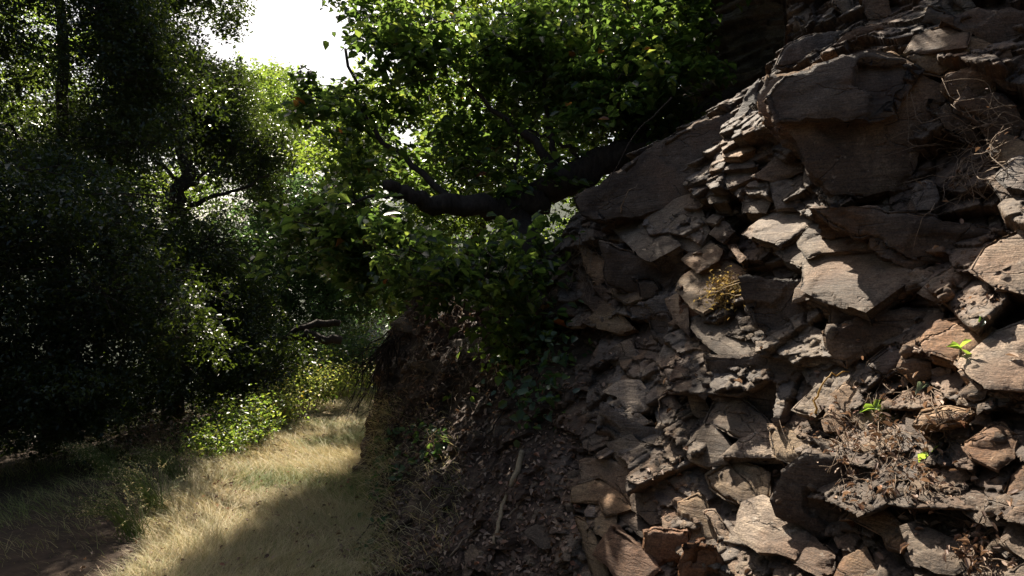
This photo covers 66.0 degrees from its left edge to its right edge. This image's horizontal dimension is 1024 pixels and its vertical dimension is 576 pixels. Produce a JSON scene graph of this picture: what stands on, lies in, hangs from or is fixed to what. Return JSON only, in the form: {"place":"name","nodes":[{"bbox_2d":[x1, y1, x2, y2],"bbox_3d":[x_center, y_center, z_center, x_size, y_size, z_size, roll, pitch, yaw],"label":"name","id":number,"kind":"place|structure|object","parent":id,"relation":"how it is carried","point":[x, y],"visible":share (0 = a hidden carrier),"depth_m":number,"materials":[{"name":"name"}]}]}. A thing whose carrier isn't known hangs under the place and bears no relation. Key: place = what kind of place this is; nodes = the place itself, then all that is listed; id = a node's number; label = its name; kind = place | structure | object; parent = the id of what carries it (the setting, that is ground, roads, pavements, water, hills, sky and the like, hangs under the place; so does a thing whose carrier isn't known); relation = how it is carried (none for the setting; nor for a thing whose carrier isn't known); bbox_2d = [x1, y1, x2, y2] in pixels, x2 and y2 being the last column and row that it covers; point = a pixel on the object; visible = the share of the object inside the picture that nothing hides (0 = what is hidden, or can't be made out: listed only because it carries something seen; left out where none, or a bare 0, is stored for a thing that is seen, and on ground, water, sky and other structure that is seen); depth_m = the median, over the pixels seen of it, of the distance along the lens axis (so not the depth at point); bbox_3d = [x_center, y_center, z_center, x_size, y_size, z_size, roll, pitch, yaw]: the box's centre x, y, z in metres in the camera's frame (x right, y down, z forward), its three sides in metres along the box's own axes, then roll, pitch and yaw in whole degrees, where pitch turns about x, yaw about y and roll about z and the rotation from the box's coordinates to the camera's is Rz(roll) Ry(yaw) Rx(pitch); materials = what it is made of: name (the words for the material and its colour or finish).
{"place":"outdoors","nodes":[
{"label":"outdoors","id":0,"kind":"place"},
{"bbox_2d":[0,394,286,575],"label":"dry grass","id":1,"kind":"structure","parent":0,"point":[50,493],"depth_m":6.34,"materials":[{"name":"plant"}]},
{"bbox_2d":[84,358,409,575],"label":"path","id":2,"kind":"structure","parent":0,"point":[329,415],"depth_m":5.70,"materials":[{"name":"plant"}]},
{"bbox_2d":[85,456,194,517],"bbox_3d":[-2.621,1.377,5.437,0.656,0.374,0.694,0,0,0],"label":"grass tuft","id":3,"kind":"object","parent":2,"relation":"on","point":[149,500],"visible":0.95,"depth_m":5.40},
{"bbox_2d":[79,380,380,575],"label":"fallen leaves","id":4,"kind":"object","parent":2,"relation":"on","point":[267,555],"visible":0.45,"depth_m":5.35,"materials":[{"name":"beige plant"}]},
{"bbox_2d":[0,192,577,575],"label":"ground","id":5,"kind":"structure","parent":0,"point":[70,563],"depth_m":5.62,"materials":[{"name":"soil"}]},
{"bbox_2d":[55,438,149,478],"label":"grass tuft","id":6,"kind":"object","parent":5,"relation":"on","point":[93,456],"visible":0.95,"depth_m":6.37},
{"bbox_2d":[55,483,187,543],"bbox_3d":[-2.439,1.408,4.896,0.713,0.335,0.637,0,0,0],"label":"grass tuft","id":7,"kind":"object","parent":5,"relation":"on","point":[124,525],"visible":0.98,"depth_m":4.90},
{"bbox_2d":[0,0,253,364],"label":"sunlit tree","id":8,"kind":"object","parent":5,"relation":"on","point":[165,173],"visible":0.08,"depth_m":15.85,"materials":[{"name":"green plant"}]},
{"bbox_2d":[0,0,257,469],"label":"oak tree","id":9,"kind":"object","parent":5,"relation":"on","point":[143,67],"visible":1,"depth_m":7.80,"materials":[{"name":"green plant"}]},
{"bbox_2d":[105,402,231,461],"bbox_3d":[-3.279,1.406,7.614,1.054,0.622,1.118,0,0,0],"label":"dry weed","id":10,"kind":"object","parent":5,"relation":"on","point":[153,441],"visible":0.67,"depth_m":7.50,"materials":[{"name":"green plant"}]},
{"bbox_2d":[122,440,215,484],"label":"grass tuft","id":11,"kind":"object","parent":5,"relation":"on","point":[170,472],"visible":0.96,"depth_m":6.21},
{"bbox_2d":[0,4,348,455],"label":"oak tree","id":12,"kind":"object","parent":5,"relation":"on","point":[253,314],"visible":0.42,"depth_m":10.50,"materials":[{"name":"green plant"}]},
{"bbox_2d":[271,319,342,345],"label":"bare branch","id":13,"kind":"object","parent":12,"relation":"attached to","point":[335,339],"visible":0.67,"depth_m":10.53,"materials":[{"name":"brown plant"}]},
{"bbox_2d":[0,2,384,321],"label":"sunlit tree","id":14,"kind":"object","parent":5,"relation":"on","point":[189,199],"visible":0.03,"depth_m":22.45,"materials":[{"name":"green plant"}]},
{"bbox_2d":[166,405,264,459],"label":"leafy weed","id":15,"kind":"object","parent":5,"relation":"on","point":[226,445],"visible":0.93,"depth_m":7.14,"materials":[{"name":"green plant"}]},
{"bbox_2d":[191,383,291,444],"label":"leafy weed","id":16,"kind":"object","parent":5,"relation":"on","point":[255,417],"visible":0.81,"depth_m":7.85,"materials":[{"name":"green plant"}]},
{"bbox_2d":[221,48,323,335],"bbox_3d":[-6.739,-2.397,21.049,3.263,8.388,6.051,0,0,-24],"label":"sunlit tree","id":17,"kind":"object","parent":5,"relation":"on","point":[278,92],"visible":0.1,"depth_m":19.72,"materials":[{"name":"green plant"}]},
{"bbox_2d":[230,376,319,427],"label":"wildflower plant","id":18,"kind":"object","parent":5,"relation":"on","point":[285,407],"visible":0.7,"depth_m":8.92,"materials":[{"name":"green plant"}]},
{"bbox_2d":[222,112,338,378],"bbox_3d":[-4.715,-0.793,16.261,2.419,5.382,2.804,0,0,-29],"label":"oak tree","id":19,"kind":"object","parent":5,"relation":"on","point":[294,139],"visible":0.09,"depth_m":15.86,"materials":[{"name":"green plant"}]},
{"bbox_2d":[258,355,344,410],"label":"wildflower plant","id":20,"kind":"object","parent":5,"relation":"on","point":[316,386],"visible":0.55,"depth_m":9.85,"materials":[{"name":"green plant"}]},
{"bbox_2d":[286,350,376,399],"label":"wildflower plant","id":21,"kind":"object","parent":5,"relation":"on","point":[344,378],"visible":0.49,"depth_m":10.89,"materials":[{"name":"green plant"}]},
{"bbox_2d":[210,168,469,382],"bbox_3d":[-2.918,-0.343,14.107,5.354,4.172,3.062,0,0,0],"label":"sunlit tree","id":22,"kind":"object","parent":5,"relation":"on","point":[320,292],"visible":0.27,"depth_m":13.69,"materials":[{"name":"green plant"}]},
{"bbox_2d":[309,308,387,386],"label":"leafy bush","id":23,"kind":"object","parent":5,"relation":"on","point":[354,341],"visible":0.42,"depth_m":12.16,"materials":[{"name":"green plant"}]},
{"bbox_2d":[278,0,673,263],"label":"sunlit tree","id":24,"kind":"object","parent":5,"relation":"on","point":[456,225],"visible":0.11,"depth_m":11.65,"materials":[{"name":"green plant"}]},
{"bbox_2d":[681,0,783,105],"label":"rock cliff","id":25,"kind":"structure","parent":5,"relation":"on","point":[751,40],"depth_m":7.82,"materials":[{"name":"stone"}]},
{"bbox_2d":[0,0,680,221],"label":"sky","id":26,"kind":"structure","parent":0,"point":[296,30],"materials":[{"name":"white"}]},
{"bbox_2d":[349,0,1023,575],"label":"rocky hillside","id":27,"kind":"structure","parent":0,"point":[903,24],"depth_m":4.04,"materials":[{"name":"stone"}]},
{"bbox_2d":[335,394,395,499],"bbox_3d":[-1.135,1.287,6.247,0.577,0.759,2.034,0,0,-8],"label":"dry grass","id":28,"kind":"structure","parent":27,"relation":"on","point":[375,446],"depth_m":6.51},
{"bbox_2d":[337,330,405,432],"bbox_3d":[-1.269,0.929,7.154,0.543,1.076,0.665,0,0,35],"label":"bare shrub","id":29,"kind":"object","parent":27,"relation":"on","point":[388,347],"visible":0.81,"depth_m":7.19,"materials":[{"name":"brown plant"}]},
{"bbox_2d":[364,418,448,497],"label":"ivy plant","id":30,"kind":"object","parent":27,"relation":"on","point":[437,451],"visible":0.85,"depth_m":5.56,"materials":[{"name":"green plant"}]},
{"bbox_2d":[350,388,470,575],"bbox_3d":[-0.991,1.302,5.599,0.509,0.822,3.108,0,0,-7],"label":"dry grass","id":31,"kind":"structure","parent":27,"relation":"on","point":[377,543],"depth_m":4.84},
{"bbox_2d":[365,372,459,471],"bbox_3d":[-0.789,1.084,6.214,0.528,0.744,2.318,0,0,-24],"label":"scrub","id":32,"kind":"object","parent":27,"relation":"on","point":[417,455],"visible":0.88,"depth_m":6.30,"materials":[{"name":"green plant"}]},
{"bbox_2d":[405,494,442,524],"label":"boulder","id":33,"kind":"object","parent":27,"relation":"on","point":[424,506],"visible":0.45,"depth_m":4.80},
{"bbox_2d":[380,296,543,427],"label":"hanging roots","id":34,"kind":"object","parent":27,"relation":"hanging from","point":[457,391],"visible":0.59,"depth_m":6.42,"materials":[{"name":"brown plant"}]},
{"bbox_2d":[239,0,751,373],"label":"leaning tree","id":35,"kind":"object","parent":27,"relation":"on","point":[638,77],"visible":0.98,"depth_m":6.46,"materials":[{"name":"green plant"}]},
{"bbox_2d":[456,279,538,401],"bbox_3d":[-0.030,0.248,6.048,0.754,1.124,1.398,0,0,0],"label":"climbing plant","id":36,"kind":"object","parent":27,"relation":"on","point":[496,380],"visible":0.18,"depth_m":5.63,"materials":[{"name":"green plant"}]},
{"bbox_2d":[481,278,595,448],"bbox_3d":[0.152,0.445,5.199,0.864,1.023,1.160,0,0,23],"label":"climbing plant","id":37,"kind":"object","parent":27,"relation":"on","point":[520,393],"visible":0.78,"depth_m":4.98,"materials":[{"name":"green plant"}]},
{"bbox_2d":[574,515,612,575],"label":"rock slab","id":38,"kind":"object","parent":27,"relation":"on","point":[591,539],"visible":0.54,"depth_m":3.71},
{"bbox_2d":[580,247,606,285],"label":"rock","id":39,"kind":"object","parent":27,"relation":"on","point":[595,271],"visible":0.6,"depth_m":5.40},
{"bbox_2d":[570,478,631,516],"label":"rock slab","id":40,"kind":"object","parent":27,"relation":"on","point":[607,498],"visible":0.78,"depth_m":3.93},
{"bbox_2d":[578,456,631,494],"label":"rock slab","id":41,"kind":"object","parent":27,"relation":"on","point":[612,472],"visible":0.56,"depth_m":4.05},
{"bbox_2d":[589,302,639,335],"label":"rock","id":42,"kind":"object","parent":27,"relation":"on","point":[620,325],"visible":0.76,"depth_m":4.90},
{"bbox_2d":[602,379,649,418],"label":"rock slab","id":43,"kind":"object","parent":27,"relation":"on","point":[628,393],"visible":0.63,"depth_m":4.27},
{"bbox_2d":[592,524,661,575],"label":"rock slab","id":44,"kind":"object","parent":27,"relation":"on","point":[618,550],"visible":0.88,"depth_m":3.50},
{"bbox_2d":[595,402,664,439],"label":"rock slab","id":45,"kind":"object","parent":27,"relation":"on","point":[613,422],"visible":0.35,"depth_m":4.12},
{"bbox_2d":[599,240,687,293],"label":"rock slab","id":46,"kind":"object","parent":27,"relation":"on","point":[623,264],"visible":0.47,"depth_m":4.91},
{"bbox_2d":[609,221,684,275],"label":"rock slab","id":47,"kind":"object","parent":27,"relation":"on","point":[663,254],"visible":0.76,"depth_m":4.81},
{"bbox_2d":[626,293,669,320],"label":"rock","id":48,"kind":"object","parent":27,"relation":"on","point":[639,311],"visible":0.56,"depth_m":4.69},
{"bbox_2d":[629,488,676,525],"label":"rock slab","id":49,"kind":"object","parent":27,"relation":"on","point":[647,511],"visible":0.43,"depth_m":3.63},
{"bbox_2d":[573,112,734,225],"bbox_3d":[0.995,-0.773,5.353,1.128,0.728,0.475,0,0,21],"label":"rock slab","id":50,"kind":"object","parent":27,"relation":"on","point":[654,176],"visible":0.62,"depth_m":5.21,"materials":[{"name":"stone"}]},
{"bbox_2d":[645,310,679,346],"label":"rock","id":51,"kind":"object","parent":27,"relation":"on","point":[658,321],"visible":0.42,"depth_m":4.46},
{"bbox_2d":[642,525,690,568],"bbox_3d":[0.711,1.135,3.480,0.228,0.210,0.221,0,0,28],"label":"rock","id":52,"kind":"object","parent":27,"relation":"on","point":[659,545],"visible":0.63,"depth_m":3.40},
{"bbox_2d":[640,193,716,253],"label":"rock slab","id":53,"kind":"object","parent":27,"relation":"on","point":[658,217],"visible":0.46,"depth_m":4.93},
{"bbox_2d":[664,293,695,336],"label":"rock","id":54,"kind":"object","parent":27,"relation":"on","point":[682,321],"visible":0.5,"depth_m":4.33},
{"bbox_2d":[369,203,1023,575],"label":"leaf litter","id":55,"kind":"object","parent":27,"relation":"on","point":[904,545],"visible":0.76,"depth_m":4.34,"materials":[{"name":"plant"}]},
{"bbox_2d":[676,492,716,540],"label":"rock","id":56,"kind":"object","parent":27,"relation":"on","point":[691,507],"visible":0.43,"depth_m":3.41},
{"bbox_2d":[379,194,1023,575],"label":"rubble","id":57,"kind":"object","parent":27,"relation":"on","point":[1016,512],"visible":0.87,"depth_m":3.06,"materials":[{"name":"stone"}]},
{"bbox_2d":[678,537,725,575],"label":"rock","id":58,"kind":"object","parent":27,"relation":"on","point":[695,555],"visible":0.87,"depth_m":3.13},
{"bbox_2d":[681,239,724,274],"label":"rock slab","id":59,"kind":"object","parent":27,"relation":"on","point":[713,252],"visible":0.8,"depth_m":4.46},
{"bbox_2d":[683,422,731,469],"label":"rock slab","id":60,"kind":"object","parent":27,"relation":"on","point":[718,443],"visible":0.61,"depth_m":3.56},
{"bbox_2d":[674,260,747,315],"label":"rock slab","id":61,"kind":"object","parent":27,"relation":"on","point":[692,282],"visible":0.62,"depth_m":4.31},
{"bbox_2d":[693,265,744,323],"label":"dry weed","id":62,"kind":"object","parent":27,"relation":"on","point":[730,285],"visible":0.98,"depth_m":4.14,"materials":[{"name":"plant"}]},
{"bbox_2d":[690,308,757,366],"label":"rock slab","id":63,"kind":"object","parent":27,"relation":"on","point":[718,343],"visible":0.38,"depth_m":3.96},
{"bbox_2d":[705,463,756,505],"bbox_3d":[0.993,0.859,3.402,0.212,0.196,0.346,0,0,-23],"label":"rock","id":64,"kind":"object","parent":27,"relation":"on","point":[740,490],"visible":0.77,"depth_m":3.36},
{"bbox_2d":[703,397,770,441],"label":"rock slab","id":65,"kind":"object","parent":27,"relation":"on","point":[735,417],"visible":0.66,"depth_m":3.58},
{"bbox_2d":[719,429,784,466],"bbox_3d":[1.081,0.719,3.456,0.268,0.212,0.243,0,0,39],"label":"rock","id":66,"kind":"object","parent":27,"relation":"on","point":[747,448],"visible":0.73,"depth_m":3.41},
{"bbox_2d":[731,462,772,497],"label":"rock","id":67,"kind":"object","parent":27,"relation":"on","point":[760,477],"visible":0.56,"depth_m":3.33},
{"bbox_2d":[703,342,802,417],"bbox_3d":[1.261,0.485,3.742,0.654,0.487,0.348,0,0,34],"label":"rock slab","id":68,"kind":"object","parent":27,"relation":"on","point":[761,399],"visible":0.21,"depth_m":3.65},
{"bbox_2d":[741,194,772,221],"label":"rock","id":69,"kind":"object","parent":27,"relation":"on","point":[755,210],"visible":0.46,"depth_m":4.33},
{"bbox_2d":[733,494,816,561],"bbox_3d":[1.030,0.957,3.041,0.312,0.245,0.474,0,0,-17],"label":"rock slab","id":70,"kind":"object","parent":27,"relation":"on","point":[760,528],"visible":0.79,"depth_m":2.97,"materials":[{"name":"stone"}]},
{"bbox_2d":[742,211,813,255],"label":"rock slab","id":71,"kind":"object","parent":27,"relation":"on","point":[776,231],"visible":0.71,"depth_m":4.04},
{"bbox_2d":[738,274,827,335],"bbox_3d":[1.373,0.176,3.830,0.496,0.489,0.385,0,0,32],"label":"rock slab","id":72,"kind":"object","parent":27,"relation":"on","point":[770,308],"visible":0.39,"depth_m":3.77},
{"bbox_2d":[774,240,802,275],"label":"rock","id":73,"kind":"object","parent":27,"relation":"on","point":[790,255],"visible":0.46,"depth_m":3.86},
{"bbox_2d":[769,179,811,212],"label":"rock","id":74,"kind":"object","parent":27,"relation":"on","point":[780,189],"visible":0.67,"depth_m":4.17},
{"bbox_2d":[751,156,803,182],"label":"rock","id":75,"kind":"object","parent":74,"relation":"on","point":[775,169],"visible":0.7,"depth_m":4.26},
{"bbox_2d":[767,424,818,464],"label":"rock slab","id":76,"kind":"object","parent":27,"relation":"on","point":[783,448],"visible":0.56,"depth_m":3.24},
{"bbox_2d":[769,448,847,539],"bbox_3d":[1.152,0.774,3.005,0.293,0.344,0.335,0,0,32],"label":"boulder","id":77,"kind":"object","parent":27,"relation":"on","point":[796,506],"visible":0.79,"depth_m":2.88,"materials":[{"name":"stone"}]},
{"bbox_2d":[775,31,842,69],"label":"rock slab","id":78,"kind":"object","parent":27,"relation":"on","point":[794,52],"visible":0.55,"depth_m":4.62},
{"bbox_2d":[791,383,831,422],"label":"rock","id":79,"kind":"object","parent":27,"relation":"on","point":[804,407],"visible":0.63,"depth_m":3.22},
{"bbox_2d":[794,535,837,575],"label":"rock","id":80,"kind":"object","parent":27,"relation":"on","point":[815,559],"visible":0.89,"depth_m":2.71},
{"bbox_2d":[796,223,872,259],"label":"rock slab","id":81,"kind":"object","parent":27,"relation":"on","point":[812,244],"visible":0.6,"depth_m":3.64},
{"bbox_2d":[757,49,945,205],"bbox_3d":[1.700,-0.763,3.973,0.854,0.785,0.659,0,0,26],"label":"boulder","id":82,"kind":"object","parent":27,"relation":"on","point":[858,166],"visible":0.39,"depth_m":3.69,"materials":[{"name":"stone"}]},
{"bbox_2d":[763,51,924,133],"bbox_3d":[1.585,-0.936,3.789,0.716,0.402,0.248,0,0,25],"label":"rock slab","id":83,"kind":"object","parent":82,"relation":"on","point":[846,93],"visible":0.98,"depth_m":3.73,"materials":[{"name":"stone"}]},
{"bbox_2d":[800,253,910,325],"bbox_3d":[1.503,0.000,3.505,0.461,0.443,0.767,0,0,0],"label":"rock slab","id":84,"kind":"object","parent":27,"relation":"on","point":[847,284],"visible":0.77,"depth_m":3.33,"materials":[{"name":"stone"}]},
{"bbox_2d":[834,546,876,575],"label":"rock","id":85,"kind":"object","parent":27,"relation":"on","point":[860,562],"visible":0.84,"depth_m":2.55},
{"bbox_2d":[830,377,883,430],"bbox_3d":[1.362,0.478,3.104,0.182,0.237,0.346,0,0,0],"label":"rock","id":86,"kind":"object","parent":27,"relation":"on","point":[844,392],"visible":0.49,"depth_m":3.08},
{"bbox_2d":[839,509,906,553],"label":"rock slab","id":87,"kind":"object","parent":27,"relation":"on","point":[881,525],"visible":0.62,"depth_m":2.57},
{"bbox_2d":[822,307,928,368],"bbox_3d":[1.534,0.216,3.321,0.418,0.282,0.334,0,0,24],"label":"rock slab","id":88,"kind":"object","parent":27,"relation":"on","point":[845,348],"visible":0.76,"depth_m":3.20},
{"bbox_2d":[779,345,973,535],"bbox_3d":[1.313,0.509,2.809,0.452,0.572,0.993,0,0,0],"label":"dried vine","id":89,"kind":"object","parent":27,"relation":"on","point":[892,455],"visible":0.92,"depth_m":2.71,"materials":[{"name":"brown plant"}]},
{"bbox_2d":[867,346,900,379],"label":"rock","id":90,"kind":"object","parent":27,"relation":"on","point":[888,358],"visible":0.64,"depth_m":3.04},
{"bbox_2d":[867,236,924,268],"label":"rock slab","id":91,"kind":"object","parent":27,"relation":"on","point":[880,250],"visible":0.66,"depth_m":3.29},
{"bbox_2d":[808,203,988,264],"bbox_3d":[1.683,-0.213,3.394,0.728,0.360,0.323,0,0,34],"label":"rock slab","id":92,"kind":"object","parent":27,"relation":"on","point":[896,230],"visible":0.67,"depth_m":3.27,"materials":[{"name":"stone"}]},
{"bbox_2d":[896,336,935,387],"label":"rock","id":93,"kind":"object","parent":27,"relation":"on","point":[919,365],"visible":0.54,"depth_m":2.91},
{"bbox_2d":[911,178,942,213],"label":"rock","id":94,"kind":"object","parent":27,"relation":"on","point":[925,198],"visible":0.72,"depth_m":3.34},
{"bbox_2d":[898,49,958,82],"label":"rock slab","id":95,"kind":"object","parent":27,"relation":"on","point":[931,66],"visible":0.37,"depth_m":3.66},
{"bbox_2d":[903,25,971,56],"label":"rock slab","id":96,"kind":"object","parent":27,"relation":"on","point":[945,40],"visible":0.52,"depth_m":3.65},
{"bbox_2d":[899,519,979,575],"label":"rock slab","id":97,"kind":"object","parent":27,"relation":"on","point":[925,551],"visible":0.66,"depth_m":2.32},
{"bbox_2d":[912,405,976,439],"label":"rock slab","id":98,"kind":"object","parent":27,"relation":"on","point":[920,421],"visible":0.8,"depth_m":2.54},
{"bbox_2d":[917,266,973,305],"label":"rock slab","id":99,"kind":"object","parent":27,"relation":"on","point":[923,292],"visible":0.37,"depth_m":3.03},
{"bbox_2d":[883,79,1023,249],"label":"dried vine","id":100,"kind":"object","parent":27,"relation":"on","point":[976,148],"visible":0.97,"depth_m":3.27,"materials":[{"name":"brown plant"}]},
{"bbox_2d":[926,98,984,146],"bbox_3d":[1.980,-0.716,3.506,0.255,0.265,0.165,0,0,35],"label":"rock","id":101,"kind":"object","parent":27,"relation":"on","point":[935,109],"visible":0.73,"depth_m":3.46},
{"bbox_2d":[919,317,996,371],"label":"rock slab","id":102,"kind":"object","parent":27,"relation":"on","point":[937,337],"visible":0.56,"depth_m":2.80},
{"bbox_2d":[939,50,1012,104],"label":"rock slab","id":103,"kind":"object","parent":27,"relation":"on","point":[969,76],"visible":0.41,"depth_m":3.40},
{"bbox_2d":[942,505,1016,575],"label":"dried vine","id":104,"kind":"object","parent":27,"relation":"on","point":[970,551],"visible":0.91,"depth_m":2.23,"materials":[{"name":"brown plant"}]},
{"bbox_2d":[937,7,1023,43],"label":"rock slab","id":105,"kind":"object","parent":27,"relation":"on","point":[992,26],"visible":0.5,"depth_m":3.52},
{"bbox_2d":[959,489,1008,528],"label":"rock slab","id":106,"kind":"object","parent":27,"relation":"on","point":[973,497],"visible":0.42,"depth_m":2.28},
{"bbox_2d":[953,85,1023,144],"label":"rock","id":107,"kind":"object","parent":27,"relation":"on","point":[983,104],"visible":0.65,"depth_m":3.29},
{"bbox_2d":[954,320,1023,413],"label":"boulder","id":108,"kind":"object","parent":27,"relation":"on","point":[997,372],"visible":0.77,"depth_m":2.52,"materials":[{"name":"stone"}]},
{"bbox_2d":[960,420,1018,472],"bbox_3d":[1.490,0.529,2.443,0.151,0.240,0.342,0,0,39],"label":"boulder","id":109,"kind":"object","parent":27,"relation":"on","point":[983,449],"visible":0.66,"depth_m":2.37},
{"bbox_2d":[969,229,1023,308],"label":"boulder","id":110,"kind":"object","parent":27,"relation":"on","point":[993,256],"visible":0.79,"depth_m":2.81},
{"bbox_2d":[985,130,1023,168],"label":"rock","id":111,"kind":"object","parent":27,"relation":"on","point":[1013,147],"visible":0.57,"depth_m":3.16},
{"bbox_2d":[995,155,1023,197],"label":"rock","id":112,"kind":"object","parent":27,"relation":"on","point":[1014,181],"visible":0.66,"depth_m":3.00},
{"bbox_2d":[999,522,1023,559],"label":"rock","id":113,"kind":"object","parent":27,"relation":"on","point":[1013,532],"visible":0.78,"depth_m":2.13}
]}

